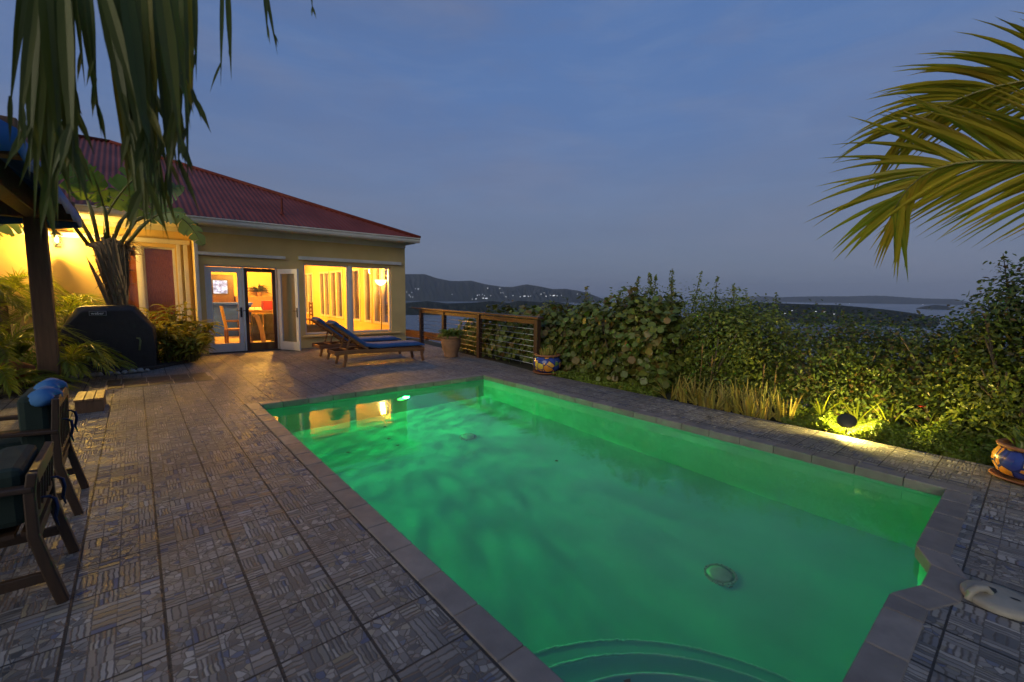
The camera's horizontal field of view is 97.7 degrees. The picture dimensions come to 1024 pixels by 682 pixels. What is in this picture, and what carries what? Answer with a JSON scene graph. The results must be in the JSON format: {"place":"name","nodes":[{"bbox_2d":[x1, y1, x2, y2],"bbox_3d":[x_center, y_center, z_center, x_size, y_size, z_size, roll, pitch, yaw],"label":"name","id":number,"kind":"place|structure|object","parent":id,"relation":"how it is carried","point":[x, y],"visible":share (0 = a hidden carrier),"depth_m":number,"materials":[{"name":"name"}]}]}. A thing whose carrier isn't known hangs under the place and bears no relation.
{"place":"outdoors","nodes":[
{"label":"outdoors","id":0,"kind":"place"},
{"bbox_2d":[0,353,197,396],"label":"planting bed","id":1,"kind":"object","parent":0,"point":[160,364],"visible":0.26,"depth_m":8.41,"materials":[{"name":"soil"}]},
{"bbox_2d":[0,275,31,315],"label":"feather palm","id":2,"kind":"object","parent":1,"relation":"on","point":[17,300],"visible":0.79,"depth_m":7.22,"materials":[{"name":"green plant"}]},
{"bbox_2d":[0,359,35,385],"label":"fallen pot","id":3,"kind":"object","parent":1,"relation":"on","point":[24,365],"visible":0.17,"depth_m":6.60,"materials":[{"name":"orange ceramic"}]},
{"bbox_2d":[2,324,63,359],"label":"strap plant","id":4,"kind":"object","parent":1,"relation":"on","point":[23,347],"visible":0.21,"depth_m":8.29,"materials":[{"name":"plant"}]},
{"bbox_2d":[0,283,66,328],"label":"feather palm","id":5,"kind":"object","parent":1,"relation":"on","point":[1,315],"visible":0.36,"depth_m":7.53,"materials":[{"name":"green plant"}]},
{"bbox_2d":[0,268,75,358],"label":"feather palm","id":6,"kind":"object","parent":1,"relation":"on","point":[25,275],"visible":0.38,"depth_m":8.60,"materials":[{"name":"green plant"}]},
{"bbox_2d":[0,320,105,367],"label":"feather palm","id":7,"kind":"object","parent":1,"relation":"on","point":[7,341],"visible":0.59,"depth_m":6.92,"materials":[{"name":"green plant"}]},
{"bbox_2d":[0,291,105,350],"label":"feather palm","id":8,"kind":"object","parent":1,"relation":"on","point":[66,310],"visible":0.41,"depth_m":8.79,"materials":[{"name":"green plant"}]},
{"bbox_2d":[56,340,136,382],"bbox_3d":[-6.892,0.307,7.400,1.122,0.692,2.026,-4,8,-40],"label":"feather palm","id":9,"kind":"object","parent":1,"relation":"on","point":[70,364],"visible":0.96,"depth_m":7.09,"materials":[{"name":"green plant"}]},
{"bbox_2d":[0,348,199,388],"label":"ground cover","id":10,"kind":"object","parent":1,"relation":"on","point":[29,355],"visible":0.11,"depth_m":8.33,"materials":[{"name":"green plant"}]},
{"bbox_2d":[60,305,157,370],"bbox_3d":[-7.531,-0.089,8.407,1.346,1.175,0.702,-4,8,-40],"label":"covered grill","id":11,"kind":"object","parent":1,"relation":"on","point":[128,332],"visible":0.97,"depth_m":8.24,"materials":[{"name":"black fabric"}]},
{"bbox_2d":[137,307,175,342],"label":"ginger plant","id":12,"kind":"object","parent":1,"relation":"on","point":[149,312],"visible":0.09,"depth_m":9.59,"materials":[{"name":"green plant"}]},
{"bbox_2d":[151,320,193,360],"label":"ginger plant","id":13,"kind":"object","parent":1,"relation":"on","point":[164,344],"visible":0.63,"depth_m":9.10,"materials":[{"name":"green plant"}]},
{"bbox_2d":[150,301,201,356],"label":"ginger plant","id":14,"kind":"object","parent":1,"relation":"on","point":[169,317],"visible":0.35,"depth_m":9.74,"materials":[{"name":"green plant"}]},
{"bbox_2d":[165,320,223,357],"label":"ginger plant","id":15,"kind":"object","parent":1,"relation":"on","point":[207,327],"visible":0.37,"depth_m":9.81,"materials":[{"name":"green plant"}]},
{"bbox_2d":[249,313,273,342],"bbox_3d":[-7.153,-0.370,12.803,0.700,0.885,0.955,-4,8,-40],"label":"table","id":16,"kind":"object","parent":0,"point":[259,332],"visible":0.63,"depth_m":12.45,"materials":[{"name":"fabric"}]},
{"bbox_2d":[310,273,603,302],"bbox_3d":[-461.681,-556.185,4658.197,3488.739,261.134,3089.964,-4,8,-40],"label":"hills","id":17,"kind":"structure","parent":0,"point":[431,288],"depth_m":4053.64,"materials":[{"name":"plant"}]},
{"bbox_2d":[340,301,581,315],"bbox_3d":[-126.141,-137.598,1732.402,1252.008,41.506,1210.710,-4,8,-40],"label":"headland","id":18,"kind":"structure","parent":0,"point":[477,306],"depth_m":1506.01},
{"bbox_2d":[0,344,1023,681],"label":"deck","id":19,"kind":"structure","parent":0,"point":[220,532],"depth_m":2.56,"materials":[{"name":"tile"}]},
{"bbox_2d":[0,441,79,604],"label":"garden chair","id":20,"kind":"object","parent":19,"relation":"on","point":[29,496],"visible":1,"depth_m":2.10,"materials":[{"name":"brown wood"}]},
{"bbox_2d":[0,115,81,381],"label":"gazebo","id":21,"kind":"object","parent":19,"relation":"on","point":[16,203],"visible":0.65,"depth_m":6.35,"materials":[{"name":"brown wood"}]},
{"bbox_2d":[0,385,88,515],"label":"garden chair","id":22,"kind":"object","parent":19,"relation":"on","point":[39,427],"visible":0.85,"depth_m":2.90,"materials":[{"name":"brown wood"}]},
{"bbox_2d":[28,386,62,406],"bbox_3d":[-3.060,0.364,2.935,0.145,0.124,0.244,-3,7,-30],"label":"pillow","id":23,"kind":"object","parent":22,"relation":"on","point":[42,396],"visible":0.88,"depth_m":2.86,"materials":[{"name":"blue fabric"}]},
{"bbox_2d":[33,378,66,388],"bbox_3d":[-3.233,0.325,3.139,0.145,0.124,0.244,-3,7,-30],"label":"pillow","id":24,"kind":"object","parent":22,"relation":"on","point":[56,383],"visible":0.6,"depth_m":3.09,"materials":[{"name":"blue fabric"}]},
{"bbox_2d":[0,360,88,399],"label":"feather palm","id":25,"kind":"object","parent":19,"relation":"on","point":[5,374],"visible":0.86,"depth_m":6.11,"materials":[{"name":"green plant"}]},
{"bbox_2d":[73,389,105,413],"bbox_3d":[-5.357,0.765,5.693,0.267,0.170,0.620,-4,8,-40],"label":"wooden step","id":26,"kind":"object","parent":19,"relation":"on","point":[89,401],"visible":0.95,"depth_m":5.51,"materials":[{"name":"brown wood"}]},
{"bbox_2d":[0,159,205,304],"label":"banana palm","id":27,"kind":"object","parent":19,"relation":"on","point":[112,254],"visible":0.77,"depth_m":8.54,"materials":[{"name":"green plant"}]},
{"bbox_2d":[104,372,214,389],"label":"slate paving","id":28,"kind":"structure","parent":19,"relation":"on","point":[161,380],"depth_m":7.43,"materials":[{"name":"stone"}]},
{"bbox_2d":[5,0,315,245],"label":"coconut palm","id":29,"kind":"object","parent":19,"relation":"on","point":[151,46],"visible":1,"depth_m":1.14,"materials":[{"name":"green plant"}]},
{"bbox_2d":[161,331,217,361],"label":"ginger plant","id":30,"kind":"object","parent":19,"relation":"on","point":[197,346],"visible":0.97,"depth_m":9.25,"materials":[{"name":"green plant"}]},
{"bbox_2d":[310,317,401,358],"bbox_3d":[-3.695,-0.119,10.709,1.998,0.944,0.595,-4,8,-39],"label":"sun lounger","id":31,"kind":"object","parent":19,"relation":"on","point":[320,323],"visible":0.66,"depth_m":10.36,"materials":[{"name":"brown wood"}]},
{"bbox_2d":[325,320,424,366],"bbox_3d":[-2.919,-0.001,9.666,1.998,0.944,0.595,-4,7,-37],"label":"sun lounger","id":32,"kind":"object","parent":19,"relation":"on","point":[411,346],"visible":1,"depth_m":9.42,"materials":[{"name":"fabric"}]},
{"bbox_2d":[436,328,465,357],"bbox_3d":[-1.455,0.041,10.683,0.812,0.676,0.823,-4,8,-40],"label":"urn","id":33,"kind":"object","parent":19,"relation":"on","point":[450,341],"visible":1,"depth_m":10.52,"materials":[{"name":"ceramic"}]},
{"bbox_2d":[411,307,543,370],"bbox_3d":[-1.252,-0.221,11.274,0.150,1.078,6.435,-3,7,-34],"label":"railing","id":34,"kind":"object","parent":19,"relation":"on","point":[517,319],"visible":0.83,"depth_m":10.50,"materials":[{"name":"brown wood"}]},
{"bbox_2d":[533,347,561,374],"bbox_3d":[0.682,0.343,8.609,0.568,0.552,0.568,-4,8,-40],"label":"painted pot","id":35,"kind":"object","parent":19,"relation":"on","point":[546,362],"visible":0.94,"depth_m":8.42,"materials":[{"name":"blue ceramic"}]},
{"bbox_2d":[266,379,940,497],"bbox_3d":[0.080,1.691,4.780,3.735,1.290,6.345,-4,8,-40],"label":"pool basin","id":36,"kind":"object","parent":19,"relation":"in","point":[645,421],"visible":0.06,"depth_m":5.41,"materials":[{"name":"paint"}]},
{"bbox_2d":[267,380,940,681],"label":"pool water","id":37,"kind":"structure","parent":36,"relation":"in","point":[609,547],"depth_m":3.07,"materials":[{"name":"green liquid"}]},
{"bbox_2d":[246,373,973,681],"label":"pool coping","id":38,"kind":"object","parent":19,"relation":"on","point":[885,651],"visible":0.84,"depth_m":2.66,"materials":[{"name":"stone"}]},
{"bbox_2d":[550,375,993,466],"bbox_3d":[4.739,1.261,3.626,0.040,0.137,13.200,-4,8,-40],"label":"deck edge","id":39,"kind":"object","parent":19,"relation":"attached to","point":[798,426],"visible":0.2,"depth_m":5.17,"materials":[{"name":"stone"}]},
{"bbox_2d":[807,10,1023,278],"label":"palm tree","id":40,"kind":"object","parent":19,"relation":"on","point":[999,133],"visible":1,"depth_m":2.59,"materials":[{"name":"green plant"}]},
{"bbox_2d":[960,580,1023,621],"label":"skimmer lid","id":41,"kind":"object","parent":19,"relation":"on","point":[1000,600],"visible":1,"depth_m":2.22,"materials":[{"name":"white plastic"}]},
{"bbox_2d":[982,423,1023,485],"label":"painted pot","id":42,"kind":"object","parent":19,"relation":"on","point":[1007,456],"visible":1,"depth_m":3.74,"materials":[{"name":"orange ceramic"}]},
{"bbox_2d":[0,0,1023,301],"label":"sky","id":43,"kind":"structure","parent":0,"point":[600,145],"materials":[{"name":"blue"}]},
{"bbox_2d":[311,296,1023,415],"bbox_3d":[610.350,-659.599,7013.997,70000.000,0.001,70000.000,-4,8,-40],"label":"sea","id":44,"kind":"structure","parent":0,"point":[412,322],"depth_m":1769.06,"materials":[{"name":"blue liquid"}]},
{"bbox_2d":[406,337,994,466],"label":"ground","id":45,"kind":"structure","parent":0,"point":[525,365],"depth_m":9.89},
{"bbox_2d":[0,134,420,358],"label":"house","id":46,"kind":"structure","parent":45,"relation":"on","point":[282,247],"depth_m":11.43,"materials":[{"name":"yellow paint"}]},
{"bbox_2d":[50,230,62,247],"bbox_3d":[-9.378,-2.110,9.219,0.200,0.354,0.337,-4,8,-40],"label":"wall lantern","id":47,"kind":"object","parent":46,"relation":"attached to","point":[59,242],"depth_m":9.20,"materials":[{"name":"white metal"}]},
{"bbox_2d":[128,245,141,311],"bbox_3d":[-8.722,-1.092,10.207,0.395,2.150,0.060,-4,8,-40],"label":"window","id":48,"kind":"structure","parent":46,"relation":"in","point":[134,289],"depth_m":10.25,"materials":[{"name":"glass"}]},
{"bbox_2d":[142,246,179,337],"bbox_3d":[-8.285,-1.125,10.573,0.605,2.150,0.060,-4,8,-40],"label":"window","id":49,"kind":"structure","parent":46,"relation":"in","point":[159,269],"depth_m":10.55,"materials":[{"name":"red glass"}]},
{"bbox_2d":[211,275,233,301],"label":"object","id":50,"kind":"object","parent":46,"relation":"attached to","point":[222,288],"visible":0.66,"depth_m":19.13,"materials":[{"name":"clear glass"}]},
{"bbox_2d":[206,266,244,352],"bbox_3d":[-6.943,-0.754,10.860,0.725,2.055,0.139,-4,8,-40],"label":"door","id":51,"kind":"structure","parent":46,"relation":"in","point":[227,347],"depth_m":10.89,"materials":[{"name":"white paint"}]},
{"bbox_2d":[219,306,239,342],"bbox_3d":[-7.909,-0.454,12.618,0.488,1.062,0.480,-4,8,-40],"label":"dining chair","id":52,"kind":"object","parent":46,"relation":"on","point":[226,328],"visible":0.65,"depth_m":12.47,"materials":[{"name":"brown wood"}]},
{"bbox_2d":[213,302,252,336],"bbox_3d":[-9.640,-0.725,14.836,1.740,1.100,0.800,-4,8,-40],"label":"counter","id":53,"kind":"object","parent":46,"relation":"on","point":[230,311],"visible":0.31,"depth_m":14.65,"materials":[{"name":"blue paint"}]},
{"bbox_2d":[234,296,272,324],"bbox_3d":[-11.539,-1.367,20.020,1.450,1.260,0.540,-4,8,-40],"label":"sideboard","id":54,"kind":"object","parent":46,"relation":"on","point":[255,301],"visible":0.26,"depth_m":19.84,"materials":[{"name":"brown wood"}]},
{"bbox_2d":[248,284,271,295],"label":"potted plant","id":55,"kind":"object","parent":54,"relation":"on","point":[259,289],"visible":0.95,"depth_m":19.98,"materials":[{"name":"green plant"}]},
{"bbox_2d":[243,268,277,349],"bbox_3d":[-6.391,-0.796,11.335,0.756,2.055,0.139,-4,8,-40],"label":"door","id":56,"kind":"structure","parent":46,"relation":"in","point":[257,345],"depth_m":11.38,"materials":[{"name":"brown wood"}]},
{"bbox_2d":[249,307,272,322],"bbox_3d":[-8.428,-0.665,15.079,1.000,0.960,0.700,-4,8,-40],"label":"side table","id":57,"kind":"object","parent":46,"relation":"on","point":[255,309],"visible":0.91,"depth_m":14.71,"materials":[{"name":"brown wood"}]},
{"bbox_2d":[261,300,272,309],"bbox_3d":[-8.242,-1.204,15.043,0.280,0.315,0.300,-4,8,-40],"label":"box","id":58,"kind":"object","parent":57,"relation":"on","point":[266,304],"visible":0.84,"depth_m":14.94,"materials":[{"name":"red paint"}]},
{"bbox_2d":[277,269,300,350],"bbox_3d":[-5.674,-0.794,11.394,0.700,2.055,0.139,3,6,24],"label":"door","id":59,"kind":"structure","parent":46,"relation":"in","point":[286,345],"depth_m":11.38,"materials":[{"name":"white paint"}]},
{"bbox_2d":[305,273,308,313],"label":"window","id":60,"kind":"structure","parent":46,"relation":"in","point":[305,273],"depth_m":21.26,"materials":[{"name":"glass"}]},
{"bbox_2d":[306,302,312,323],"bbox_3d":[-7.891,-0.944,17.145,0.402,1.100,0.415,-4,8,-40],"label":"wooden chair","id":61,"kind":"object","parent":46,"relation":"on","point":[309,318],"visible":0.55,"depth_m":17.16,"materials":[{"name":"brown wood"}]},
{"bbox_2d":[307,273,313,314],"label":"window","id":62,"kind":"structure","parent":46,"relation":"in","point":[308,274],"depth_m":20.70,"materials":[{"name":"glass"}]},
{"bbox_2d":[307,324,325,332],"bbox_3d":[-5.710,-0.241,12.963,1.200,0.540,0.790,-4,8,-40],"label":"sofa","id":63,"kind":"object","parent":46,"relation":"on","point":[313,328],"visible":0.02,"depth_m":12.56,"materials":[{"name":"fabric"}]},
{"bbox_2d":[319,272,324,315],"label":"window","id":64,"kind":"structure","parent":46,"relation":"in","point":[321,280],"depth_m":19.41,"materials":[{"name":"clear glass"}]},
{"bbox_2d":[303,263,348,333],"bbox_3d":[-5.125,-1.154,12.361,1.190,1.895,0.060,-4,8,-40],"label":"window","id":65,"kind":"structure","parent":46,"relation":"in","point":[346,267],"depth_m":12.39,"materials":[{"name":"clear glass"}]},
{"bbox_2d":[324,271,329,316],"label":"window","id":66,"kind":"structure","parent":46,"relation":"in","point":[326,295],"depth_m":18.93,"materials":[{"name":"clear glass"}]},
{"bbox_2d":[330,271,336,317],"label":"window","id":67,"kind":"structure","parent":46,"relation":"in","point":[331,272],"depth_m":18.34,"materials":[{"name":"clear glass"}]},
{"bbox_2d":[336,270,343,318],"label":"window","id":68,"kind":"structure","parent":46,"relation":"in","point":[337,272],"depth_m":17.80,"materials":[{"name":"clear glass"}]},
{"bbox_2d":[352,268,360,320],"bbox_3d":[-5.644,-1.681,16.332,0.115,1.890,0.700,-4,8,-40],"label":"window","id":69,"kind":"structure","parent":46,"relation":"in","point":[353,270],"depth_m":16.48,"materials":[{"name":"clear glass"}]},
{"bbox_2d":[363,268,371,322],"bbox_3d":[-4.968,-1.590,15.533,0.115,1.890,0.600,-4,8,-40],"label":"window","id":70,"kind":"structure","parent":46,"relation":"in","point":[364,269],"depth_m":15.65,"materials":[{"name":"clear glass"}]},
{"bbox_2d":[351,266,390,331],"bbox_3d":[-4.145,-1.227,13.182,1.190,1.895,0.060,-4,8,-40],"label":"window","id":71,"kind":"structure","parent":46,"relation":"in","point":[389,290],"depth_m":13.31,"materials":[{"name":"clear glass"}]},
{"bbox_2d":[373,269,380,323],"bbox_3d":[-4.454,-1.520,14.925,0.115,1.890,0.600,-4,8,-40],"label":"window","id":72,"kind":"structure","parent":46,"relation":"in","point":[376,321],"depth_m":15.08,"materials":[{"name":"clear glass"}]},
{"bbox_2d":[375,280,385,328],"bbox_3d":[-4.119,-0.972,14.087,0.360,1.880,0.360,-4,8,-40],"label":"floor lamp","id":73,"kind":"object","parent":46,"relation":"on","point":[380,282],"visible":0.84,"depth_m":14.00,"materials":[{"name":"white metal"}]},
{"bbox_2d":[380,269,388,324],"bbox_3d":[-4.068,-1.468,14.469,0.115,1.890,0.600,-4,8,-40],"label":"window","id":74,"kind":"structure","parent":46,"relation":"in","point":[381,270],"depth_m":14.62,"materials":[{"name":"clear glass"}]},
{"bbox_2d":[406,329,441,340],"bbox_3d":[-2.580,0.489,16.131,3.367,1.829,0.160,2,6,11],"label":"railing","id":75,"kind":"object","parent":45,"relation":"on","point":[414,333],"visible":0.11,"depth_m":16.13,"materials":[{"name":"brown wood"}]},
{"bbox_2d":[453,300,563,363],"bbox_3d":[-0.104,-0.301,11.044,1.581,1.482,4.223,-4,8,-40],"label":"sea grape shrub","id":76,"kind":"object","parent":45,"relation":"on","point":[489,326],"visible":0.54,"depth_m":10.44,"materials":[{"name":"green plant"}]},
{"bbox_2d":[522,286,620,374],"bbox_3d":[1.318,-0.247,9.192,1.739,1.787,2.255,-4,8,-40],"label":"sea grape shrub","id":77,"kind":"object","parent":45,"relation":"on","point":[564,338],"visible":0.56,"depth_m":8.74,"materials":[{"name":"green plant"}]},
{"bbox_2d":[551,371,671,396],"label":"ground cover","id":78,"kind":"object","parent":45,"relation":"on","point":[620,385],"visible":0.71,"depth_m":7.53,"materials":[{"name":"green plant"}]},
{"bbox_2d":[571,272,701,393],"bbox_3d":[2.272,-0.208,7.890,1.690,1.998,2.358,-4,8,-40],"label":"sea grape shrub","id":79,"kind":"object","parent":45,"relation":"on","point":[629,347],"visible":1,"depth_m":7.48,"materials":[{"name":"green plant"}]},
{"bbox_2d":[649,372,694,400],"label":"aloe plant","id":80,"kind":"object","parent":45,"relation":"on","point":[673,395],"visible":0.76,"depth_m":6.70,"materials":[{"name":"plant"}]},
{"bbox_2d":[675,378,704,402],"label":"aloe plant","id":81,"kind":"object","parent":45,"relation":"on","point":[682,399],"visible":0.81,"depth_m":6.47,"materials":[{"name":"plant"}]},
{"bbox_2d":[591,268,796,382],"bbox_3d":[2.997,-0.252,8.015,1.568,2.082,3.932,-4,8,-40],"label":"leafy shrub","id":82,"kind":"object","parent":45,"relation":"on","point":[696,292],"visible":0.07,"depth_m":7.48,"materials":[{"name":"green plant"}]},
{"bbox_2d":[679,344,712,402],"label":"aloe plant","id":83,"kind":"object","parent":45,"relation":"on","point":[688,393],"visible":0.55,"depth_m":6.52,"materials":[{"name":"plant"}]},
{"bbox_2d":[679,376,723,406],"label":"grass tussocks","id":84,"kind":"object","parent":45,"relation":"on","point":[693,400],"visible":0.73,"depth_m":6.27,"materials":[{"name":"plant"}]},
{"bbox_2d":[701,385,732,409],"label":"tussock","id":85,"kind":"object","parent":45,"relation":"on","point":[711,403],"visible":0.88,"depth_m":6.07,"materials":[{"name":"plant"}]},
{"bbox_2d":[698,382,754,411],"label":"aloe plant","id":86,"kind":"object","parent":45,"relation":"on","point":[725,406],"visible":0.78,"depth_m":6.08,"materials":[{"name":"plant"}]},
{"bbox_2d":[707,383,750,403],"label":"aloe plant","id":87,"kind":"object","parent":45,"relation":"on","point":[725,391],"visible":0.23,"depth_m":6.35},
{"bbox_2d":[712,377,769,414],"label":"grass tussocks","id":88,"kind":"object","parent":45,"relation":"on","point":[735,410],"visible":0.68,"depth_m":5.86,"materials":[{"name":"plant"}]},
{"bbox_2d":[672,287,810,406],"bbox_3d":[3.327,0.063,6.678,1.314,1.732,1.991,-4,8,-40],"label":"leafy shrub","id":89,"kind":"object","parent":45,"relation":"on","point":[738,364],"visible":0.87,"depth_m":6.49,"materials":[{"name":"green plant"}]},
{"bbox_2d":[721,378,768,410],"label":"aloe plant","id":90,"kind":"object","parent":45,"relation":"on","point":[743,393],"visible":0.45,"depth_m":6.05,"materials":[{"name":"plant"}]},
{"bbox_2d":[733,388,769,417],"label":"grass tussocks","id":91,"kind":"object","parent":45,"relation":"on","point":[746,407],"visible":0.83,"depth_m":5.69,"materials":[{"name":"plant"}]},
{"bbox_2d":[734,363,777,407],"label":"aloe plant","id":92,"kind":"object","parent":45,"relation":"on","point":[762,388],"visible":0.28,"depth_m":5.93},
{"bbox_2d":[738,386,799,419],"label":"grass tussocks","id":93,"kind":"object","parent":45,"relation":"on","point":[765,413],"visible":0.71,"depth_m":5.63,"materials":[{"name":"plant"}]},
{"bbox_2d":[754,388,802,421],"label":"grass tussocks","id":94,"kind":"object","parent":45,"relation":"on","point":[779,414],"visible":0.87,"depth_m":5.54,"materials":[{"name":"plant"}]},
{"bbox_2d":[749,299,934,424],"bbox_3d":[4.260,0.242,5.853,2.042,1.575,1.474,5,7,35],"label":"dark shrub","id":95,"kind":"object","parent":45,"relation":"on","point":[828,379],"visible":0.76,"depth_m":5.66,"materials":[{"name":"green plant"}]},
{"bbox_2d":[751,303,988,407],"bbox_3d":[5.383,0.191,6.649,2.198,1.545,4.511,-4,8,-40],"label":"dark shrub","id":96,"kind":"object","parent":45,"relation":"on","point":[867,320],"visible":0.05,"depth_m":6.64,"materials":[{"name":"green plant"}]},
{"bbox_2d":[781,395,1010,465],"bbox_3d":[4.370,0.928,5.019,1.208,0.355,2.106,-4,8,-40],"label":"ground cover","id":97,"kind":"object","parent":45,"relation":"on","point":[936,440],"visible":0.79,"depth_m":4.67,"materials":[{"name":"green plant"}]},
{"bbox_2d":[813,394,842,416],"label":"strap plant","id":98,"kind":"object","parent":97,"relation":"on","point":[818,408],"visible":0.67,"depth_m":5.43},
{"bbox_2d":[837,413,856,433],"bbox_3d":[3.688,0.949,4.936,0.176,0.281,0.139,2,6,16],"label":"path light","id":99,"kind":"object","parent":97,"relation":"on","point":[846,420],"visible":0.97,"depth_m":4.91,"materials":[{"name":"black"}]},
{"bbox_2d":[837,390,888,424],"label":"strap plant","id":100,"kind":"object","parent":97,"relation":"on","point":[854,414],"visible":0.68,"depth_m":5.33,"materials":[{"name":"plant"}]},
{"bbox_2d":[869,402,913,425],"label":"strap plant","id":101,"kind":"object","parent":97,"relation":"on","point":[890,415],"visible":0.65,"depth_m":5.08,"materials":[{"name":"plant"}]},
{"bbox_2d":[895,404,956,433],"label":"strap plant","id":102,"kind":"object","parent":97,"relation":"on","point":[930,421],"visible":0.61,"depth_m":4.69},
{"bbox_2d":[839,307,1023,438],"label":"dark shrub","id":103,"kind":"object","parent":45,"relation":"on","point":[916,414],"visible":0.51,"depth_m":5.06,"materials":[{"name":"green plant"}]},
{"bbox_2d":[917,322,1023,449],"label":"leafy shrub","id":104,"kind":"object","parent":45,"relation":"on","point":[1015,404],"visible":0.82,"depth_m":4.47,"materials":[{"name":"green plant"}]},
{"bbox_2d":[929,251,1023,444],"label":"tree","id":105,"kind":"object","parent":45,"relation":"on","point":[998,308],"visible":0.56,"depth_m":4.56,"materials":[{"name":"green plant"}]},
{"bbox_2d":[720,302,939,326],"bbox_3d":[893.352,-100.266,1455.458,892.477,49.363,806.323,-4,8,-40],"label":"peninsula","id":106,"kind":"object","parent":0,"point":[866,313],"visible":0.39,"depth_m":1209.76},
{"bbox_2d":[713,295,975,304],"bbox_3d":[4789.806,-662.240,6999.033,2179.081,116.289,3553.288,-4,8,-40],"label":"island","id":107,"kind":"structure","parent":0,"point":[870,299],"depth_m":6405.70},
{"bbox_2d":[916,305,951,309],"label":"islet","id":108,"kind":"object","parent":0,"point":[937,307],"visible":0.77,"depth_m":2873.87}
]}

